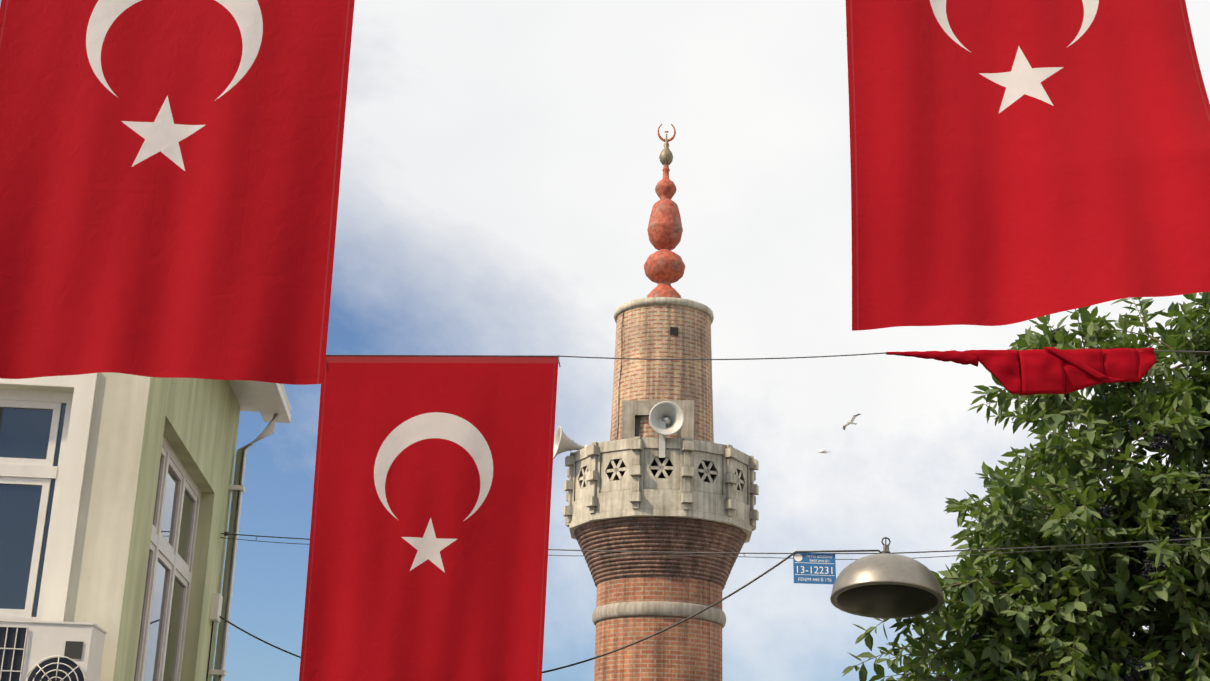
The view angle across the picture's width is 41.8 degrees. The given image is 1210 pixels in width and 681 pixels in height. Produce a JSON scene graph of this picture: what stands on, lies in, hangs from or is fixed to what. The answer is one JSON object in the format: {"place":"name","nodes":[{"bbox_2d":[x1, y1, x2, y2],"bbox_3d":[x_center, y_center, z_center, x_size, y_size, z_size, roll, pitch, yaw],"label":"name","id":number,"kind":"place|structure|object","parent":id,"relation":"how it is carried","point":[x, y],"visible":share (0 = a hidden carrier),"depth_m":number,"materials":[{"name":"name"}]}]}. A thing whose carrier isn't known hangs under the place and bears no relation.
{"place":"outdoors","nodes":[
{"label":"outdoors","id":0,"kind":"place"},
{"bbox_2d":[0,0,1209,680],"label":"sky","id":1,"kind":"structure","parent":0,"point":[501,166],"materials":[{"name":"white"}]},
{"bbox_2d":[817,449,829,452],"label":"seagull","id":2,"kind":"object","parent":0,"point":[821,451],"visible":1,"depth_m":78.53,"materials":[{"name":"white"}]},
{"bbox_2d":[843,414,860,429],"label":"seagull","id":3,"kind":"object","parent":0,"point":[850,421],"visible":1,"depth_m":72.79,"materials":[{"name":"white"}]},
{"label":"ground","id":4,"kind":"structure","parent":0,"visible":0},
{"bbox_2d":[0,372,290,680],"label":"building","id":5,"kind":"structure","parent":4,"relation":"on","point":[117,490],"depth_m":10.30,"materials":[{"name":"green paint"}]},
{"bbox_2d":[220,350,1209,618],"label":"span wires","id":6,"kind":"object","parent":5,"relation":"attached to","point":[884,584],"visible":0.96,"depth_m":11.43,"materials":[{"name":"grey metal"}]},
{"bbox_2d":[0,0,354,384],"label":"flag","id":7,"kind":"object","parent":6,"relation":"attached to","point":[170,171],"visible":1,"depth_m":7.35,"materials":[{"name":"fabric"}]},
{"bbox_2d":[299,356,557,680],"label":"flag","id":8,"kind":"object","parent":6,"relation":"hanging from","point":[429,539],"visible":1,"depth_m":10.22,"materials":[{"name":"fabric"}]},
{"bbox_2d":[220,550,881,672],"bbox_3d":[-0.681,2.190,12.337,5.734,0.934,0.255,-5,-20,20],"label":"cable","id":9,"kind":"object","parent":6,"relation":"attached to","point":[731,594],"visible":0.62,"depth_m":11.80,"materials":[{"name":"black metal"}]},
{"bbox_2d":[886,347,1156,394],"bbox_3d":[2.794,0.193,10.619,1.823,0.370,0.116,2,-19,-1],"label":"furled flag","id":10,"kind":"object","parent":6,"relation":"attached to","point":[1049,370],"visible":1,"depth_m":10.61,"materials":[{"name":"fabric"}]},
{"bbox_2d":[846,0,1209,330],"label":"flag","id":11,"kind":"object","parent":6,"relation":"attached to","point":[1013,161],"visible":1,"depth_m":6.94,"materials":[{"name":"fabric"}]},
{"bbox_2d":[553,124,758,680],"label":"minaret","id":12,"kind":"object","parent":4,"relation":"on","point":[661,471],"visible":0.96,"depth_m":24.42,"materials":[{"name":"brick"}]},
{"bbox_2d":[842,292,1209,680],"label":"tree","id":13,"kind":"object","parent":4,"relation":"on","point":[1073,614],"visible":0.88,"depth_m":12.07,"materials":[{"name":"green plant"}]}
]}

